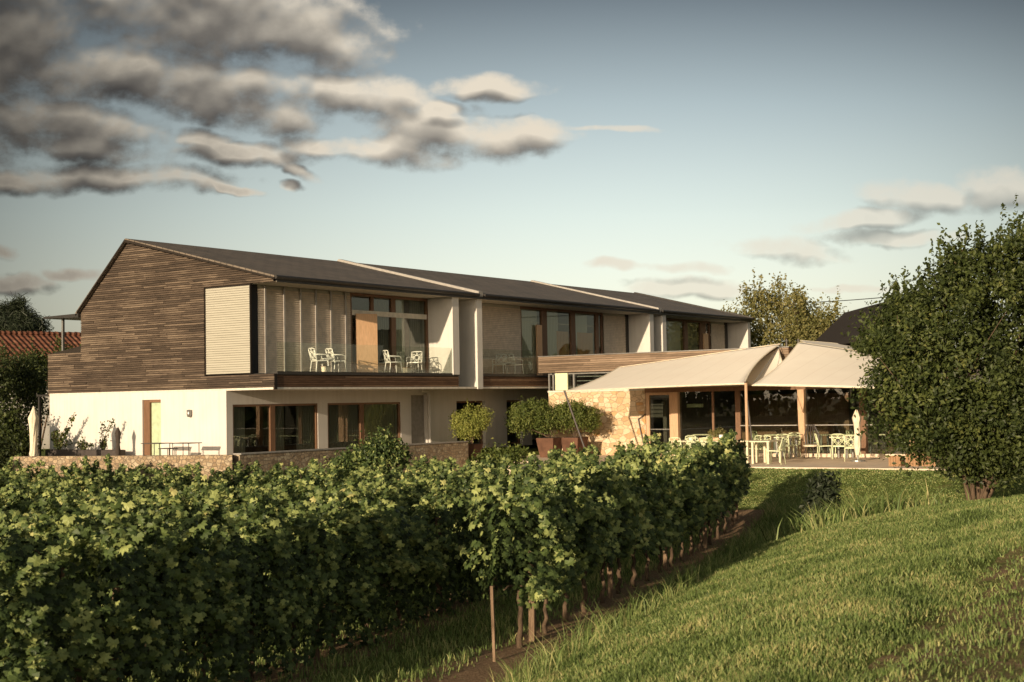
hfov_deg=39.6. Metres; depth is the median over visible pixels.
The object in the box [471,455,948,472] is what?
terrace
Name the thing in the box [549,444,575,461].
grapevine
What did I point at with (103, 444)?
potted plant
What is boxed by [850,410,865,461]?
closed parasol
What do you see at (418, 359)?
armchair
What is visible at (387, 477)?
grapevine
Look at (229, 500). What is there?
grapevine
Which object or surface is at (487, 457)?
grapevine
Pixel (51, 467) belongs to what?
grapevine
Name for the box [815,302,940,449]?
barn
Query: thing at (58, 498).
grapevine
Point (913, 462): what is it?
planter crate
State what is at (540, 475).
grapevine
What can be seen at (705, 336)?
door leaf
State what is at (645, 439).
grapevine
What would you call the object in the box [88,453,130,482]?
grapevine
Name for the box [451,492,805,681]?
tall grass
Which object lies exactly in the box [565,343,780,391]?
shade sail
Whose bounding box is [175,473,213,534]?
grapevine
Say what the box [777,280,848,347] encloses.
tree
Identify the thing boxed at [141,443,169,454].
table
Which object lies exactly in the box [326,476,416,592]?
grapevine
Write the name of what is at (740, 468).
grapevine
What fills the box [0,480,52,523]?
grapevine
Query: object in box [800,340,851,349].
shade sail
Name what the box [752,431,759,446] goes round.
chair
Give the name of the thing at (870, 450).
table
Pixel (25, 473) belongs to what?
grapevine
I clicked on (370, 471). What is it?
grapevine
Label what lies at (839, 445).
chair
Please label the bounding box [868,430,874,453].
chair
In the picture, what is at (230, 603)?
grapevine
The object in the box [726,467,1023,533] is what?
lawn grass
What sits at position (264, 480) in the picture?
grapevine
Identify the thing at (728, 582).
bank grass
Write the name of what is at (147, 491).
grapevine
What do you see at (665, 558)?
vineyard post
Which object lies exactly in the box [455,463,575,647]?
grapevine
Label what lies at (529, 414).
potted tree
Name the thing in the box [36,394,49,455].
pergola frame
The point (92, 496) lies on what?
grapevine
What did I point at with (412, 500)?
grapevine
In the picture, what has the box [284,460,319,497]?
grapevine
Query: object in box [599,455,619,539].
grapevine
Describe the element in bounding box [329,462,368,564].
grapevine
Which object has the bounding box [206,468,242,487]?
grapevine
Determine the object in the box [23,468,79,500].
grapevine
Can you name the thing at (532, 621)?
vineyard post
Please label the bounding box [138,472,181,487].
grapevine
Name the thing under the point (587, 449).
grapevine
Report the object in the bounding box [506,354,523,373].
armchair
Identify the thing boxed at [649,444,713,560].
grapevine
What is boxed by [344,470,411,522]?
grapevine
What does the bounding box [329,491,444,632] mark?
grapevine
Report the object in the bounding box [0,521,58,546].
grapevine
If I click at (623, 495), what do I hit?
grapevine
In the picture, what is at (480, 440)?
window
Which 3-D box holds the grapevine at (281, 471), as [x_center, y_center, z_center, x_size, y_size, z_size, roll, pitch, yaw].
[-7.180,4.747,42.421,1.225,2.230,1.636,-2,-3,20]
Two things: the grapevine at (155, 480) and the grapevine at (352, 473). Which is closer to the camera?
the grapevine at (352, 473)
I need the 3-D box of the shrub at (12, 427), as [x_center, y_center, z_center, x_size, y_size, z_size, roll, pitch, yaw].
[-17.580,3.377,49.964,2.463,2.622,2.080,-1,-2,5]
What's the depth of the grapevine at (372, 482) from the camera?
32.06 m
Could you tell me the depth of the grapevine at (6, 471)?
37.25 m
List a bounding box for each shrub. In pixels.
[0,338,49,430]
[0,343,29,431]
[0,400,45,455]
[0,426,23,476]
[5,334,81,447]
[318,422,415,477]
[464,438,530,472]
[795,470,846,526]
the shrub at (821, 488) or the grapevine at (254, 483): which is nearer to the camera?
the grapevine at (254, 483)
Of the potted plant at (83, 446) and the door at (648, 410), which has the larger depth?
the door at (648, 410)
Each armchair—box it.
[308,348,328,371]
[325,348,346,371]
[382,350,401,372]
[406,351,422,372]
[492,354,506,373]
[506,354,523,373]
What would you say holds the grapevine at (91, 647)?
on the ground at (474, 672)
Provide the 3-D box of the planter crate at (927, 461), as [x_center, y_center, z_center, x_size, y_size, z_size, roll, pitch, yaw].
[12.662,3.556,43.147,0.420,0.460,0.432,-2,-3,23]
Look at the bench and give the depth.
46.15 m
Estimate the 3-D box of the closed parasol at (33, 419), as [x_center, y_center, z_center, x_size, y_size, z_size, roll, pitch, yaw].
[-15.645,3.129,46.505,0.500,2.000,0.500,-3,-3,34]
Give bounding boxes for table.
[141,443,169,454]
[170,442,201,454]
[671,440,757,462]
[687,434,707,452]
[749,440,781,463]
[764,434,797,452]
[774,436,798,457]
[820,434,853,452]
[829,436,853,457]
[869,434,901,453]
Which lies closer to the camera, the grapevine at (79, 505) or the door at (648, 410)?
the grapevine at (79, 505)
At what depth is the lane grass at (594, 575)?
20.02 m
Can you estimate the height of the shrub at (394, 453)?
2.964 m
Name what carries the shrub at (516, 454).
on the ground at (474, 672)
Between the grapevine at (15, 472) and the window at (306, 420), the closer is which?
the grapevine at (15, 472)
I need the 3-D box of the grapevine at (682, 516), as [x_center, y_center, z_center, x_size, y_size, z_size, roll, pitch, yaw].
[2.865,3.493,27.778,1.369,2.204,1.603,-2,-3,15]
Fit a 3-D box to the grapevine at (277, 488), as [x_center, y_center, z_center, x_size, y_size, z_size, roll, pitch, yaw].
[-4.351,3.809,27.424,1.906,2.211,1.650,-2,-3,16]
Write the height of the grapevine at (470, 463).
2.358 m
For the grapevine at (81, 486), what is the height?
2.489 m
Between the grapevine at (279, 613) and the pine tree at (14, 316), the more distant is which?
the pine tree at (14, 316)
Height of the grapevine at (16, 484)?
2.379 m
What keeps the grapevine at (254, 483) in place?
on the ground at (474, 672)
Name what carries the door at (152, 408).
in the hotel
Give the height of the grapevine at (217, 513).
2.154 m
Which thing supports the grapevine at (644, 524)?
on the ground at (474, 672)
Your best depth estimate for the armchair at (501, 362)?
57.20 m
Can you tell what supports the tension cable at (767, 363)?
attached to the restaurant wing
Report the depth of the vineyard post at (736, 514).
36.97 m
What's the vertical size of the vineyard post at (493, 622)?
1.050 m
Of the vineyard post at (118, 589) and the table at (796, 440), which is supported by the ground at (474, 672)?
the vineyard post at (118, 589)
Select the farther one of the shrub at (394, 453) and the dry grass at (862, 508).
the shrub at (394, 453)
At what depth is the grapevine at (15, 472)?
38.44 m
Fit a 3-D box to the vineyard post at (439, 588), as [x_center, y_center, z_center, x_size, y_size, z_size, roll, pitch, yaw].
[-1.170,3.658,22.785,0.080,1.650,0.080,-2,-3,18]
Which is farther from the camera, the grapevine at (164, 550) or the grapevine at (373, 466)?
the grapevine at (373, 466)
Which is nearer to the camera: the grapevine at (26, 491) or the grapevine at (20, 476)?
the grapevine at (26, 491)
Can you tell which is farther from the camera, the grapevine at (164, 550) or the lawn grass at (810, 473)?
the lawn grass at (810, 473)
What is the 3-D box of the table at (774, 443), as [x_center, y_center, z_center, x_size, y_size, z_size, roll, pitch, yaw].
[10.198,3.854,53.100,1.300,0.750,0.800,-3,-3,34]
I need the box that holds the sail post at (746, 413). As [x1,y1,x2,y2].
[744,383,748,440]
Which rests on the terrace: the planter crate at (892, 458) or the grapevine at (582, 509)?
the planter crate at (892, 458)
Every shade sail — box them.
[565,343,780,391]
[746,349,781,384]
[752,342,881,387]
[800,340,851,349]
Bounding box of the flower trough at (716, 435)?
[699,427,725,439]
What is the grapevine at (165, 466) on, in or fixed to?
on the ground at (474, 672)
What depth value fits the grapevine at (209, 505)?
19.86 m
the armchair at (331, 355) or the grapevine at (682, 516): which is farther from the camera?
the armchair at (331, 355)
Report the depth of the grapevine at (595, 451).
32.33 m
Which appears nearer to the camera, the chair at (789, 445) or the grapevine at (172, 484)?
the grapevine at (172, 484)
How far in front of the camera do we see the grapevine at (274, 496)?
22.58 m
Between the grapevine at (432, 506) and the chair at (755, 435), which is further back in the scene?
the chair at (755, 435)
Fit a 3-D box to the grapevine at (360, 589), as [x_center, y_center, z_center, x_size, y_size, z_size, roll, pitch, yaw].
[-2.323,3.150,19.106,1.373,2.150,1.883,-2,-3,14]
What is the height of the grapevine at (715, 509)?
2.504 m
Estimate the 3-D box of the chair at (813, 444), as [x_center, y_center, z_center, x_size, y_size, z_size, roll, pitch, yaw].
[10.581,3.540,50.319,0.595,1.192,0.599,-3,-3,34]
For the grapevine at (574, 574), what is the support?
on the ground at (474, 672)
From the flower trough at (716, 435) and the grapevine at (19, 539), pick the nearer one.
the grapevine at (19, 539)
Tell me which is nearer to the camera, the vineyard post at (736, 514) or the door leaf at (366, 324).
the vineyard post at (736, 514)
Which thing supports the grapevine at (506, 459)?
on the ground at (474, 672)
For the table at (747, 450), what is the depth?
47.40 m
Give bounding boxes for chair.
[669,437,680,455]
[686,437,698,452]
[749,435,764,448]
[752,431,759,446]
[754,436,771,461]
[766,437,786,464]
[776,434,794,458]
[785,433,800,457]
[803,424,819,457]
[807,431,818,452]
[814,433,831,458]
[831,434,848,458]
[844,435,858,461]
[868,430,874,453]
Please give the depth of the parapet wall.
44.94 m
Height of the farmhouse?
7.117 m
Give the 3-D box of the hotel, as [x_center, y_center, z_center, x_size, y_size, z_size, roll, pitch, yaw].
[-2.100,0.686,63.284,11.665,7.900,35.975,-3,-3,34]
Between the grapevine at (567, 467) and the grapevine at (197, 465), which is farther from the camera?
the grapevine at (197, 465)
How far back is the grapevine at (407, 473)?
34.18 m
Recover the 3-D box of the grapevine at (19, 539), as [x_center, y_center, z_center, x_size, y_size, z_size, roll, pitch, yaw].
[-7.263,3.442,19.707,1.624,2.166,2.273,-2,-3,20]
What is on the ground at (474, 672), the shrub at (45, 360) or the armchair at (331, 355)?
the shrub at (45, 360)
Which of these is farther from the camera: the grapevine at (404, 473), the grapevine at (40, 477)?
the grapevine at (404, 473)
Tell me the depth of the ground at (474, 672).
17.76 m
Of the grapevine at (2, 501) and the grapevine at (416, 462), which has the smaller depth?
the grapevine at (2, 501)
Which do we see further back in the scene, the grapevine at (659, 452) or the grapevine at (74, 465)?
the grapevine at (74, 465)
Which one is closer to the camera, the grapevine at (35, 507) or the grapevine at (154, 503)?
the grapevine at (35, 507)
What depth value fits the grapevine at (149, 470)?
41.33 m
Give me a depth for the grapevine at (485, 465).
32.12 m
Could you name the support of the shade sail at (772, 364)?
attached to the restaurant wing
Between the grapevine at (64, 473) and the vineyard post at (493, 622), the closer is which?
the vineyard post at (493, 622)
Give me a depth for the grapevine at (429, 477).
28.85 m
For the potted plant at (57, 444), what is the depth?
50.30 m
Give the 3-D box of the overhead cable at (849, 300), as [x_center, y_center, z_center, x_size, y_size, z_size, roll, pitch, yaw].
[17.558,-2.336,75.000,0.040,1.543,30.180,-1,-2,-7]
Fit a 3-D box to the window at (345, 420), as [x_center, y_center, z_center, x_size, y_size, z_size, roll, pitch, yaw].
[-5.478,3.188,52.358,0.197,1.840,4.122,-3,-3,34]
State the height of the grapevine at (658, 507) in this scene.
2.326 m
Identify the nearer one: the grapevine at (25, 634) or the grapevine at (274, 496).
the grapevine at (25, 634)
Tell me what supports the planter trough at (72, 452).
on the garden terrace
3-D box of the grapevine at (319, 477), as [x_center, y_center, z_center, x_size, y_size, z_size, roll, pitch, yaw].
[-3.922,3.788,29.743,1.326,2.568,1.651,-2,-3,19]
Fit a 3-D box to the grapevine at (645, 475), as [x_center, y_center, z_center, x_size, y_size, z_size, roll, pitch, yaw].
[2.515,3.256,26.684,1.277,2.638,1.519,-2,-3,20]
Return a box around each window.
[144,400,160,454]
[233,403,317,452]
[328,402,400,447]
[456,401,482,443]
[507,400,519,443]
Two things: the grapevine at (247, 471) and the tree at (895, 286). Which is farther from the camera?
the tree at (895, 286)
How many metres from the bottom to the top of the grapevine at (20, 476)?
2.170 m
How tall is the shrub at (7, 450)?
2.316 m
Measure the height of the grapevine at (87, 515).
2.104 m
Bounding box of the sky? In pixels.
[0,0,1023,358]
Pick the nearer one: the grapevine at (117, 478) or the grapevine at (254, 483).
the grapevine at (254, 483)
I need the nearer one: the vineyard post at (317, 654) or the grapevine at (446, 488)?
the vineyard post at (317, 654)
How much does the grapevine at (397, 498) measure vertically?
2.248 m
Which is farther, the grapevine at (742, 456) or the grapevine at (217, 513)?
the grapevine at (742, 456)
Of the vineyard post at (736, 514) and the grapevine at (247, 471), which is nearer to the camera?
the vineyard post at (736, 514)
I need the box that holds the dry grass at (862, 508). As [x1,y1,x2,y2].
[753,474,974,541]
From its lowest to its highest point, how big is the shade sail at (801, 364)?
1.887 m
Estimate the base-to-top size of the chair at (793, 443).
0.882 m
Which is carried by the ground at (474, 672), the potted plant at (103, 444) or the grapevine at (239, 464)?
the grapevine at (239, 464)
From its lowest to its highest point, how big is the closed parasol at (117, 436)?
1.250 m
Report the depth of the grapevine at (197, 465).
38.33 m
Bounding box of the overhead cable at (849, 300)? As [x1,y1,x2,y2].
[792,297,886,302]
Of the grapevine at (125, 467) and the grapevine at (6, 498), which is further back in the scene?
the grapevine at (125, 467)
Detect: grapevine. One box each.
[0,459,47,486]
[0,467,13,482]
[0,470,22,488]
[0,474,23,507]
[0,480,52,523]
[0,491,131,680]
[0,500,102,580]
[0,512,49,575]
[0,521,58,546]
[0,524,55,661]
[0,537,72,681]
[0,545,34,666]
[1,453,20,483]
[2,488,28,508]
[2,489,75,514]
[4,473,56,511]
[5,473,64,486]
[6,497,169,681]
[18,480,57,499]
[22,464,54,487]
[22,494,61,538]
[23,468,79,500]
[27,475,77,513]
[35,467,117,513]
[37,486,146,518]
[54,500,103,606]
[57,465,83,481]
[57,508,162,681]
[61,455,108,484]
[65,487,112,511]
[66,489,129,514]
[68,497,161,613]
[72,487,161,630]
[87,507,265,681]
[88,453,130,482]
[94,466,162,495]
[99,487,187,646]
[101,461,168,484]
[109,475,142,499]
[112,471,143,485]
[128,471,163,507]
[136,492,182,518]
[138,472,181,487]
[138,486,198,507]
[144,467,192,482]
[145,480,206,506]
[146,462,194,489]
[152,504,254,681]
[153,466,197,489]
[155,484,232,651]
[165,462,218,513]
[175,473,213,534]
[183,478,228,509]
[187,483,246,513]
[198,497,318,681]
[200,494,266,632]
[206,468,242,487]
[216,460,261,486]
[218,493,240,558]
[220,471,272,591]
[220,486,267,504]
[232,485,335,609]
[236,460,269,482]
[239,483,295,628]
[245,479,343,528]
[246,463,286,487]
[251,495,380,667]
[254,484,302,497]
[259,466,282,493]
[264,476,306,500]
[265,462,288,476]
[277,496,396,660]
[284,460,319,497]
[284,477,421,646]
[289,483,321,502]
[295,458,324,479]
[297,460,364,503]
[304,487,354,607]
[325,466,374,487]
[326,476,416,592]
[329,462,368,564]
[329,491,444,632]
[340,468,401,484]
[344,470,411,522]
[360,473,424,586]
[364,478,425,559]
[365,454,403,485]
[375,465,403,478]
[385,486,435,579]
[391,478,465,620]
[392,467,417,479]
[393,470,436,511]
[400,454,456,493]
[406,466,459,532]
[411,456,437,485]
[418,463,452,472]
[418,469,493,612]
[420,461,502,528]
[437,466,515,600]
[443,483,527,593]
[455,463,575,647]
[461,459,493,531]
[466,462,499,484]
[473,462,509,476]
[479,454,497,468]
[485,454,510,470]
[491,465,509,483]
[497,470,530,578]
[502,480,589,633]
[505,452,574,491]
[506,462,617,621]
[535,450,577,469]
[542,462,585,488]
[543,454,625,611]
[546,452,649,602]
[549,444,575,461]
[560,441,595,461]
[573,450,606,472]
[587,447,609,481]
[595,466,653,593]
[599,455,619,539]
[600,461,673,586]
[611,440,641,467]
[620,444,680,580]
[624,443,678,471]
[640,434,667,470]
[642,464,693,572]
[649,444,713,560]
[650,432,679,470]
[659,460,712,566]
[663,445,724,555]
[677,434,751,538]
[687,438,739,544]
[691,446,727,551]
[716,428,751,525]
[716,433,745,532]
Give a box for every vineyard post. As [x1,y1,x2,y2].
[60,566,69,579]
[111,584,122,681]
[310,550,319,659]
[435,517,442,611]
[490,586,495,661]
[528,550,535,640]
[607,552,613,598]
[663,546,667,569]
[703,521,706,547]
[735,502,737,520]
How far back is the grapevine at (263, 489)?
31.03 m
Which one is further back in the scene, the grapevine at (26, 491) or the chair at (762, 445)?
the chair at (762, 445)
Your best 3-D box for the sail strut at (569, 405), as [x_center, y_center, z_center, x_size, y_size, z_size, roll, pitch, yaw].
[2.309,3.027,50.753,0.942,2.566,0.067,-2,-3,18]
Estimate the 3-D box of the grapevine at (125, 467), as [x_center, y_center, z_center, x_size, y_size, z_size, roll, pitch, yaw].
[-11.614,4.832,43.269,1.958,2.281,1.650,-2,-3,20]
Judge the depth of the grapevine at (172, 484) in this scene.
32.94 m
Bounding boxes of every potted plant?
[48,412,75,449]
[74,437,93,449]
[98,418,114,449]
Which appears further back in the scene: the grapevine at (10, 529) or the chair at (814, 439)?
the chair at (814, 439)
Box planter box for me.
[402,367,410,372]
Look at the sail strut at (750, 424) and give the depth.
46.92 m
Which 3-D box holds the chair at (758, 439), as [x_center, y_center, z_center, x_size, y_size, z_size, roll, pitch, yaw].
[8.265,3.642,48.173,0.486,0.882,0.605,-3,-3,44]
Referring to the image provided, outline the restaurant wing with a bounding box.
[538,346,993,457]
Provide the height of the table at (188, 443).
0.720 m
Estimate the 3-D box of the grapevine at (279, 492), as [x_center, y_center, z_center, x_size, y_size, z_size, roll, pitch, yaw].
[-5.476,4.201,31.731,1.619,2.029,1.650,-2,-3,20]
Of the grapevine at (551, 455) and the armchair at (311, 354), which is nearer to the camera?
the grapevine at (551, 455)
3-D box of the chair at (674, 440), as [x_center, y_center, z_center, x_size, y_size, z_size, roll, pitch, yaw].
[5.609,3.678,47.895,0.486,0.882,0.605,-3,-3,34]
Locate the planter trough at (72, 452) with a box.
[45,449,125,455]
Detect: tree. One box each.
[0,291,53,331]
[448,400,494,456]
[504,395,568,457]
[543,397,602,452]
[721,267,834,347]
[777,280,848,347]
[840,266,916,453]
[846,195,1023,500]
[883,427,948,467]
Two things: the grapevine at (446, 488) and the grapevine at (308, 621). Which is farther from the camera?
the grapevine at (446, 488)
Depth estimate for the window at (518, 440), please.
60.73 m
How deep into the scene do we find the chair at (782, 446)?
45.67 m
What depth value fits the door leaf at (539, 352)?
60.06 m
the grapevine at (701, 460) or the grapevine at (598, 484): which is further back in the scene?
the grapevine at (701, 460)
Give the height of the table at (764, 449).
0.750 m
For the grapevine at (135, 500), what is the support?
on the ground at (474, 672)
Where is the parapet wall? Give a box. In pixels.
[13,441,468,483]
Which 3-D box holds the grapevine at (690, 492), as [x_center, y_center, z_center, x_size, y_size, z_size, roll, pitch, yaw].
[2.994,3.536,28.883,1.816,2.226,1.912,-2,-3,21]
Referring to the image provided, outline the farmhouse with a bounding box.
[0,331,80,448]
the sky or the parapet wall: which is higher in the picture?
the sky
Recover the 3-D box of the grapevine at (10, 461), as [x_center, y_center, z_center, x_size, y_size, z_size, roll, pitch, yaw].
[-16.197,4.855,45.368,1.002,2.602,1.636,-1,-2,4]
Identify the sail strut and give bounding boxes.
[564,390,586,451]
[744,381,754,462]
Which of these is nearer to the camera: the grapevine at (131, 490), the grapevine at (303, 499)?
the grapevine at (303, 499)
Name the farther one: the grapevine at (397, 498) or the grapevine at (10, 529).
the grapevine at (397, 498)
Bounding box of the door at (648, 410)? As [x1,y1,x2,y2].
[646,392,670,455]
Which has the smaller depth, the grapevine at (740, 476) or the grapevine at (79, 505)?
the grapevine at (79, 505)
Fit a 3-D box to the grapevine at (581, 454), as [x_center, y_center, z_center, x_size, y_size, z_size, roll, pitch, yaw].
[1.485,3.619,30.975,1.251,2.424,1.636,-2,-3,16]
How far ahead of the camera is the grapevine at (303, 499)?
28.58 m
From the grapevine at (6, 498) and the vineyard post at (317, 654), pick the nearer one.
the vineyard post at (317, 654)
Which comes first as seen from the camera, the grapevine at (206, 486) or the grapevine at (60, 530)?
the grapevine at (60, 530)
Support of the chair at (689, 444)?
on the terrace
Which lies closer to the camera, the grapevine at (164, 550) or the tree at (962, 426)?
the grapevine at (164, 550)
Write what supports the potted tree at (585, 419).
on the terrace
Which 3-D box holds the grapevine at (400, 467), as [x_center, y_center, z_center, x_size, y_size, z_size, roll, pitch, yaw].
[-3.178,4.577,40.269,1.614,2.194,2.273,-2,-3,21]
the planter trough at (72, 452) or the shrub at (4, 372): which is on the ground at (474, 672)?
the shrub at (4, 372)
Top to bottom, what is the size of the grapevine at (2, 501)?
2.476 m
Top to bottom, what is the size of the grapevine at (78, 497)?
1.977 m
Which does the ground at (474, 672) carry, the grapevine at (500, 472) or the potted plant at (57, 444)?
the grapevine at (500, 472)
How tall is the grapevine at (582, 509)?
2.444 m
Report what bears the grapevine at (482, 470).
on the ground at (474, 672)
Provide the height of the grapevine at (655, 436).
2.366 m
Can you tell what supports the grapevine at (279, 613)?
on the ground at (474, 672)
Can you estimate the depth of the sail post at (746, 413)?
46.96 m
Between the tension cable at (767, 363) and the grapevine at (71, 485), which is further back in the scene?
the tension cable at (767, 363)
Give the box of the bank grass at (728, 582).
[518,494,1023,681]
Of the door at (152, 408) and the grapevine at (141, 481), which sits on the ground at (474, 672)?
the grapevine at (141, 481)
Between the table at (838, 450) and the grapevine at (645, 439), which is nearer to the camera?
the grapevine at (645, 439)
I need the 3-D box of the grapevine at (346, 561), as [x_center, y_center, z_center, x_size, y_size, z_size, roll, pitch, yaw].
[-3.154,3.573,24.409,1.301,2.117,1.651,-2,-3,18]
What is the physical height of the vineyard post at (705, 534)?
1.650 m
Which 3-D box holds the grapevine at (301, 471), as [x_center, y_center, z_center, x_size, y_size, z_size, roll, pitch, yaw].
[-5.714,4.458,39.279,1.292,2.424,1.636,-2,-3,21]
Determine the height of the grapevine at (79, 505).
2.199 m
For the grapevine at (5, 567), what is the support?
on the ground at (474, 672)
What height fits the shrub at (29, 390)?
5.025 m
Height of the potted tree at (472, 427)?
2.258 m
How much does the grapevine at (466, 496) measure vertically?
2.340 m
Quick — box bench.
[158,448,177,454]
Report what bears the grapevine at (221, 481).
on the ground at (474, 672)
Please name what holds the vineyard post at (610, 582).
on the ground at (474, 672)
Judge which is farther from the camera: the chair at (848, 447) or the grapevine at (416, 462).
the chair at (848, 447)
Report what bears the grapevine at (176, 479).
on the ground at (474, 672)
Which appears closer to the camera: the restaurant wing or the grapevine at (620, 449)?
the grapevine at (620, 449)
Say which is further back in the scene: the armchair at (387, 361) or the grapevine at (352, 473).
the armchair at (387, 361)
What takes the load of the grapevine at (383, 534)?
on the ground at (474, 672)
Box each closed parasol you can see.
[28,406,38,455]
[115,426,120,455]
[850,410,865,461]
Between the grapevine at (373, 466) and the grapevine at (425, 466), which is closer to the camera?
the grapevine at (425, 466)
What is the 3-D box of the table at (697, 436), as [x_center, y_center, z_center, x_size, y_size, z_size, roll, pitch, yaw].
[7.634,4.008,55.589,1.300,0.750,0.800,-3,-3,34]
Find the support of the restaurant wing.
on the terrace
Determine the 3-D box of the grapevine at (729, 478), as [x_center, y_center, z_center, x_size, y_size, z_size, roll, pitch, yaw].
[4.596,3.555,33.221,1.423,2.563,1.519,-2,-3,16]
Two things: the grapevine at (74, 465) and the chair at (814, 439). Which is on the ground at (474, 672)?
the grapevine at (74, 465)
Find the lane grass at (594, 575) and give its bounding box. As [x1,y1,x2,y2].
[2,516,730,681]
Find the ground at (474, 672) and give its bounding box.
[0,434,1023,681]
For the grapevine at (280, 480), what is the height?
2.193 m
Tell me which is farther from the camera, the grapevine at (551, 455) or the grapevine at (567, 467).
the grapevine at (551, 455)
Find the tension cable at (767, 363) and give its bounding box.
[752,344,781,384]
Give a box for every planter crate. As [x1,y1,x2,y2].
[888,455,904,465]
[905,454,920,465]
[921,454,935,465]
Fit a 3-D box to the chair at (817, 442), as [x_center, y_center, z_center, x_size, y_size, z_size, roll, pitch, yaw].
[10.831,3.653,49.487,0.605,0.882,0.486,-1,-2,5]
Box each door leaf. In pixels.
[355,314,377,371]
[536,325,542,374]
[703,333,708,349]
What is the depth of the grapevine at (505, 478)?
26.13 m
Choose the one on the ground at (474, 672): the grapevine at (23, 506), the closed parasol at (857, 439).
the grapevine at (23, 506)
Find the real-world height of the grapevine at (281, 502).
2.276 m
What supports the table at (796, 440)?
on the terrace
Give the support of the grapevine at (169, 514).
on the ground at (474, 672)
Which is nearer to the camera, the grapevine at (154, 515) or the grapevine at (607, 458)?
the grapevine at (154, 515)
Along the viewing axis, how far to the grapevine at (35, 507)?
20.39 m
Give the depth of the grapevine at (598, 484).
21.96 m
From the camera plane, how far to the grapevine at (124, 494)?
29.85 m
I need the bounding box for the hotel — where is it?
[43,238,754,454]
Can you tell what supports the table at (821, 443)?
on the restaurant wing
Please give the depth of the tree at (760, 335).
77.51 m
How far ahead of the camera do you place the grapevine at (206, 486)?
29.69 m
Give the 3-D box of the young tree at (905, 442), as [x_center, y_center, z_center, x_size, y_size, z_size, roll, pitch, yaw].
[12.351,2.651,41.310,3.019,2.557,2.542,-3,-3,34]
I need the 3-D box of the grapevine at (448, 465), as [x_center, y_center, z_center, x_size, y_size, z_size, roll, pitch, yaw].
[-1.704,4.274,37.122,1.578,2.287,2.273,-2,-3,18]
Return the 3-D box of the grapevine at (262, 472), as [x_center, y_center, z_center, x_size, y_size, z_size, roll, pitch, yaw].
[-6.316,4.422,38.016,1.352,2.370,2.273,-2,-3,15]
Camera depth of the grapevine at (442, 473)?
30.00 m
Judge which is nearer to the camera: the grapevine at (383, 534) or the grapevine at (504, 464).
the grapevine at (383, 534)

